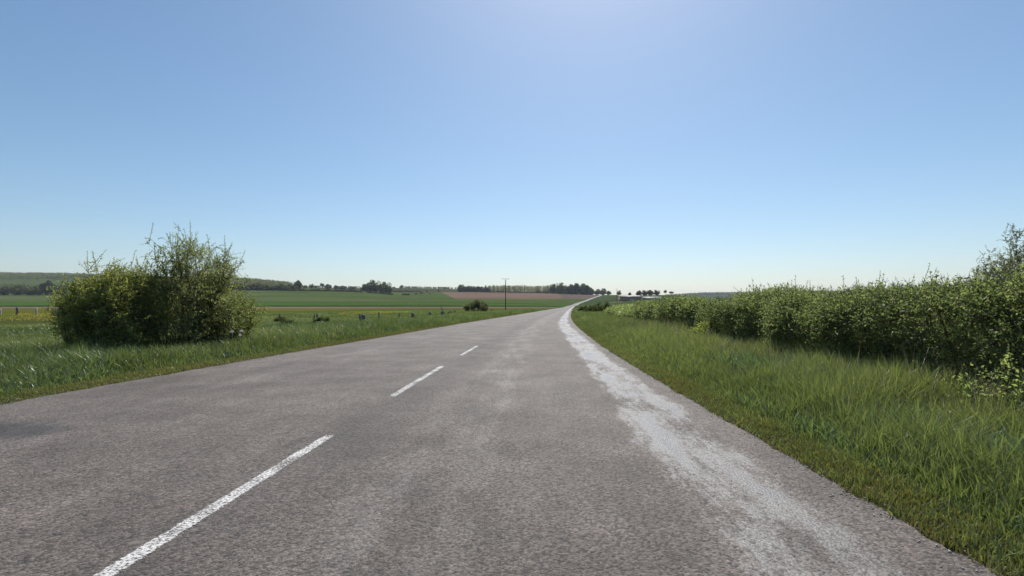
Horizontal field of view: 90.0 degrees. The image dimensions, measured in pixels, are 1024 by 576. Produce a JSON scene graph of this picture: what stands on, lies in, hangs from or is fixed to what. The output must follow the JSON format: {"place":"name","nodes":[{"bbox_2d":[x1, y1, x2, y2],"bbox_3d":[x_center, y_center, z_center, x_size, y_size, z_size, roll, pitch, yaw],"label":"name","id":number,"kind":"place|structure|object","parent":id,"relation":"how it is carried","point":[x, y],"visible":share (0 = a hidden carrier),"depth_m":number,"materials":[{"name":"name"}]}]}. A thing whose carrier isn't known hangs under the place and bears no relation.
{"place":"outdoors","nodes":[
{"label":"outdoors","id":0,"kind":"place"},
{"bbox_2d":[0,308,547,403],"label":"tall grass","id":1,"kind":"structure","parent":0,"point":[10,345],"depth_m":11.98,"materials":[{"name":"green plant"}]},
{"bbox_2d":[0,295,1003,575],"bbox_3d":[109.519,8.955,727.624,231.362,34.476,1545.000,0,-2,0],"label":"road","id":2,"kind":"structure","parent":0,"point":[550,443],"depth_m":3.21,"materials":[{"name":"grey asphalt"}]},
{"bbox_2d":[0,332,1017,575],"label":"loose chippings","id":3,"kind":"object","parent":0,"point":[949,551],"visible":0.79,"depth_m":3.56,"materials":[{"name":"gravel"}]},
{"bbox_2d":[0,278,1023,575],"bbox_3d":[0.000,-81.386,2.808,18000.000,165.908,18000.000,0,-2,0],"label":"ground","id":4,"kind":"structure","parent":0,"point":[318,302],"depth_m":453.16,"materials":[{"name":"green plant"}]},
{"bbox_2d":[0,286,10,294],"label":"round tree","id":5,"kind":"object","parent":4,"relation":"on","point":[4,290],"visible":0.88,"depth_m":931.81,"materials":[{"name":"green plant"}]},
{"bbox_2d":[8,285,23,294],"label":"round tree","id":6,"kind":"object","parent":4,"relation":"on","point":[17,290],"visible":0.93,"depth_m":926.66,"materials":[{"name":"green plant"}]},
{"bbox_2d":[22,288,35,294],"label":"round tree","id":7,"kind":"object","parent":4,"relation":"on","point":[27,291],"visible":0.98,"depth_m":920.62,"materials":[{"name":"green plant"}]},
{"bbox_2d":[33,286,43,294],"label":"round tree","id":8,"kind":"object","parent":4,"relation":"on","point":[37,290],"visible":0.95,"depth_m":926.60,"materials":[{"name":"green plant"}]},
{"bbox_2d":[0,283,80,288],"bbox_3d":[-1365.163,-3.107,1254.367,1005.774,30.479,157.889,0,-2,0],"label":"forest","id":9,"kind":"object","parent":4,"relation":"on","point":[25,285],"visible":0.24,"depth_m":1234.96,"materials":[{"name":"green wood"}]},
{"bbox_2d":[38,280,57,294],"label":"round tree","id":10,"kind":"object","parent":4,"relation":"on","point":[44,285],"visible":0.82,"depth_m":924.87,"materials":[{"name":"green plant"}]},
{"bbox_2d":[54,285,67,294],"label":"round tree","id":11,"kind":"object","parent":4,"relation":"on","point":[64,288],"visible":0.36,"depth_m":922.96,"materials":[{"name":"green plant"}]},
{"bbox_2d":[37,250,178,349],"bbox_3d":[-8.828,0.490,11.441,2.585,2.754,2.546,-2,-3,39],"label":"olive bush","id":12,"kind":"object","parent":4,"relation":"on","point":[100,307],"visible":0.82,"depth_m":10.82,"materials":[{"name":"green plant"}]},
{"bbox_2d":[0,272,278,281],"bbox_3d":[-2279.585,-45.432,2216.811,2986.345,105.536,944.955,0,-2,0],"label":"forest","id":13,"kind":"object","parent":4,"relation":"on","point":[28,275],"visible":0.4,"depth_m":1894.59,"materials":[{"name":"green plant"}]},
{"bbox_2d":[1,326,354,379],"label":"dry stalks","id":14,"kind":"object","parent":4,"relation":"on","point":[177,340],"visible":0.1,"depth_m":10.37,"materials":[{"name":"green plant"}]},
{"bbox_2d":[106,220,257,347],"bbox_3d":[-7.944,0.073,12.328,3.516,3.486,3.055,-1,-2,25],"label":"thorn bush","id":15,"kind":"object","parent":4,"relation":"on","point":[179,290],"visible":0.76,"depth_m":12.04,"materials":[{"name":"green plant"}]},
{"bbox_2d":[0,311,407,320],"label":"buttercups","id":16,"kind":"object","parent":4,"relation":"on","point":[174,314],"visible":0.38,"depth_m":68.60,"materials":[{"name":"yellow plant"}]},
{"bbox_2d":[176,256,271,342],"bbox_3d":[-7.463,0.488,13.134,1.988,2.607,2.365,0,-2,0],"label":"lime bush","id":17,"kind":"object","parent":4,"relation":"on","point":[249,324],"visible":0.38,"depth_m":12.95,"materials":[{"name":"green plant"}]},
{"bbox_2d":[0,316,472,394],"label":"broad weeds","id":18,"kind":"object","parent":4,"relation":"on","point":[87,370],"visible":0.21,"depth_m":7.88,"materials":[{"name":"green plant"}]},
{"bbox_2d":[238,284,248,290],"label":"round tree","id":19,"kind":"object","parent":4,"relation":"on","point":[244,287],"visible":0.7,"depth_m":933.75,"materials":[{"name":"green plant"}]},
{"bbox_2d":[248,285,255,289],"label":"round tree","id":20,"kind":"object","parent":4,"relation":"on","point":[250,287],"visible":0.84,"depth_m":952.71,"materials":[{"name":"green plant"}]},
{"bbox_2d":[0,314,513,404],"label":"verge moss","id":21,"kind":"object","parent":4,"relation":"on","point":[167,371],"visible":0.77,"depth_m":8.21,"materials":[{"name":"green plant"}]},
{"bbox_2d":[227,278,292,286],"bbox_3d":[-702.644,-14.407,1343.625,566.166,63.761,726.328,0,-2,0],"label":"forest","id":22,"kind":"object","parent":4,"relation":"on","point":[268,282],"visible":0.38,"depth_m":1156.07,"materials":[{"name":"green plant"}]},
{"bbox_2d":[257,285,265,290],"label":"round tree","id":23,"kind":"object","parent":4,"relation":"on","point":[261,287],"visible":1,"depth_m":944.58,"materials":[{"name":"green plant"}]},
{"bbox_2d":[275,284,281,290],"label":"round tree","id":24,"kind":"object","parent":4,"relation":"on","point":[279,288],"visible":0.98,"depth_m":946.28,"materials":[{"name":"green plant"}]},
{"bbox_2d":[272,316,286,321],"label":"bramble tuft","id":25,"kind":"object","parent":4,"relation":"on","point":[278,319],"visible":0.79,"depth_m":44.63,"materials":[{"name":"green plant"}]},
{"bbox_2d":[282,285,290,290],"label":"round tree","id":26,"kind":"object","parent":4,"relation":"on","point":[286,287],"visible":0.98,"depth_m":941.16,"materials":[{"name":"green plant"}]},
{"bbox_2d":[280,318,294,324],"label":"bramble tuft","id":27,"kind":"object","parent":4,"relation":"on","point":[287,321],"visible":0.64,"depth_m":36.79,"materials":[{"name":"green plant"}]},
{"bbox_2d":[293,280,302,289],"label":"round tree","id":28,"kind":"object","parent":4,"relation":"on","point":[298,283],"visible":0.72,"depth_m":997.26,"materials":[{"name":"green plant"}]},
{"bbox_2d":[312,316,329,321],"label":"bramble tuft","id":29,"kind":"object","parent":4,"relation":"on","point":[327,318],"visible":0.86,"depth_m":42.76,"materials":[{"name":"green plant"}]},
{"bbox_2d":[360,282,373,291],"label":"round tree","id":30,"kind":"object","parent":4,"relation":"on","point":[368,286],"visible":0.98,"depth_m":1055.19,"materials":[{"name":"green plant"}]},
{"bbox_2d":[370,280,380,291],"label":"round tree","id":31,"kind":"object","parent":4,"relation":"on","point":[374,284],"visible":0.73,"depth_m":1065.39,"materials":[{"name":"green plant"}]},
{"bbox_2d":[376,284,385,292],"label":"round tree","id":32,"kind":"object","parent":4,"relation":"on","point":[380,288],"visible":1,"depth_m":1046.40,"materials":[{"name":"green plant"}]},
{"bbox_2d":[308,285,456,288],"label":"ridge copse","id":33,"kind":"object","parent":4,"relation":"on","point":[318,286],"visible":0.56,"depth_m":1805.31,"materials":[{"name":"plant"}]},
{"bbox_2d":[382,281,391,292],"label":"round tree","id":34,"kind":"object","parent":4,"relation":"on","point":[384,284],"visible":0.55,"depth_m":1065.65,"materials":[{"name":"green plant"}]},
{"bbox_2d":[463,299,489,310],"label":"round bush","id":35,"kind":"object","parent":4,"relation":"on","point":[477,304],"visible":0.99,"depth_m":128.54,"materials":[{"name":"green plant"}]},
{"bbox_2d":[502,278,508,309],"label":"utility pole","id":36,"kind":"object","parent":4,"relation":"on","point":[505,292],"visible":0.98,"depth_m":174.92,"materials":[{"name":"brown wood"}]},
{"bbox_2d":[548,284,555,290],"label":"round tree","id":37,"kind":"object","parent":4,"relation":"on","point":[551,288],"visible":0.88,"depth_m":1331.05,"materials":[{"name":"green plant"}]},
{"bbox_2d":[555,283,563,293],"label":"round tree","id":38,"kind":"object","parent":4,"relation":"on","point":[559,287],"visible":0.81,"depth_m":1327.55,"materials":[{"name":"green plant"}]},
{"bbox_2d":[565,284,574,293],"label":"round tree","id":39,"kind":"object","parent":4,"relation":"on","point":[570,290],"visible":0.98,"depth_m":1322.81,"materials":[{"name":"green plant"}]},
{"bbox_2d":[570,283,582,293],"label":"round tree","id":40,"kind":"object","parent":4,"relation":"on","point":[576,286],"visible":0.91,"depth_m":1320.40,"materials":[{"name":"green plant"}]},
{"bbox_2d":[578,283,589,294],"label":"round tree","id":41,"kind":"object","parent":4,"relation":"on","point":[583,286],"visible":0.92,"depth_m":1321.03,"materials":[{"name":"green plant"}]},
{"bbox_2d":[578,305,592,310],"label":"verge shrub","id":42,"kind":"object","parent":4,"relation":"on","point":[582,307],"visible":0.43,"depth_m":77.41,"materials":[{"name":"green plant"}]},
{"bbox_2d":[585,285,591,294],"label":"round tree","id":43,"kind":"object","parent":4,"relation":"on","point":[588,291],"visible":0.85,"depth_m":1324.57,"materials":[{"name":"green plant"}]},
{"bbox_2d":[582,305,600,311],"bbox_3d":[10.194,2.715,61.992,3.368,1.250,3.048,0,-2,0],"label":"verge shrub","id":44,"kind":"object","parent":4,"relation":"on","point":[589,309],"visible":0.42,"depth_m":61.84,"materials":[{"name":"green plant"}]},
{"bbox_2d":[592,301,610,311],"bbox_3d":[10.986,2.308,60.175,3.216,1.678,3.367,0,-2,12],"label":"verge shrub","id":45,"kind":"object","parent":4,"relation":"on","point":[600,308],"visible":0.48,"depth_m":59.67,"materials":[{"name":"green plant"}]},
{"bbox_2d":[599,288,606,294],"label":"round tree","id":46,"kind":"object","parent":4,"relation":"on","point":[601,291],"visible":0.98,"depth_m":1456.21,"materials":[{"name":"green plant"}]},
{"bbox_2d":[604,302,634,318],"bbox_3d":[8.500,1.869,37.614,3.372,1.701,20.238,0,-2,7],"label":"hedge","id":47,"kind":"object","parent":4,"relation":"on","point":[622,309],"visible":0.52,"depth_m":33.30,"materials":[{"name":"green plant"}]},
{"bbox_2d":[618,295,643,301],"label":"farm shed","id":48,"kind":"structure","parent":4,"relation":"on","point":[629,297],"depth_m":499.94,"materials":[{"name":"grey metal"}]},
{"bbox_2d":[642,297,660,299],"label":"barn","id":49,"kind":"structure","parent":4,"relation":"on","point":[647,298],"depth_m":514.91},
{"bbox_2d":[629,293,721,328],"bbox_3d":[6.581,1.188,21.673,2.769,1.862,13.595,0,-2,6],"label":"hedge","id":50,"kind":"object","parent":4,"relation":"on","point":[681,309],"visible":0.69,"depth_m":17.62,"materials":[{"name":"green plant"}]},
{"bbox_2d":[675,317,738,339],"bbox_3d":[4.923,1.183,12.616,1.798,1.074,2.202,0,-2,0],"label":"bramble","id":51,"kind":"object","parent":4,"relation":"on","point":[696,330],"visible":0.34,"depth_m":12.50,"materials":[{"name":"green plant"}]},
{"bbox_2d":[667,290,866,295],"bbox_3d":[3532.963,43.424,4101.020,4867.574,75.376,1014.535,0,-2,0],"label":"forest","id":52,"kind":"object","parent":4,"relation":"on","point":[712,293],"visible":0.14,"depth_m":3696.36,"materials":[{"name":"green plant"}]},
{"bbox_2d":[571,308,1023,575],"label":"tall grass","id":53,"kind":"structure","parent":4,"relation":"on","point":[1007,480],"depth_m":4.38,"materials":[{"name":"green plant"}]},
{"bbox_2d":[589,322,1023,533],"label":"broad weeds","id":54,"kind":"object","parent":4,"relation":"on","point":[804,423],"visible":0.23,"depth_m":4.27,"materials":[{"name":"green plant"}]},
{"bbox_2d":[620,315,1023,431],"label":"straw","id":55,"kind":"object","parent":4,"relation":"on","point":[848,366],"visible":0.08,"depth_m":5.88,"materials":[{"name":"green plant"}]},
{"bbox_2d":[633,317,1022,442],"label":"dry stalks","id":56,"kind":"object","parent":4,"relation":"on","point":[850,367],"visible":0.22,"depth_m":5.25,"materials":[{"name":"green plant"}]},
{"bbox_2d":[693,262,1023,388],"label":"hedge","id":57,"kind":"object","parent":4,"relation":"on","point":[969,304],"visible":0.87,"depth_m":6.33,"materials":[{"name":"green plant"}]},
{"bbox_2d":[935,346,1023,419],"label":"pale sprig bush","id":58,"kind":"object","parent":4,"relation":"on","point":[1009,383],"visible":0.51,"depth_m":4.34,"materials":[{"name":"green plant"}]},
{"bbox_2d":[965,223,1023,289],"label":"feathery tree","id":59,"kind":"object","parent":4,"relation":"on","point":[1018,256],"visible":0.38,"depth_m":30.37,"materials":[{"name":"green plant"}]},
{"bbox_2d":[0,0,1023,294],"label":"sky","id":60,"kind":"structure","parent":0,"point":[675,146],"materials":[{"name":"blue"}]}
]}

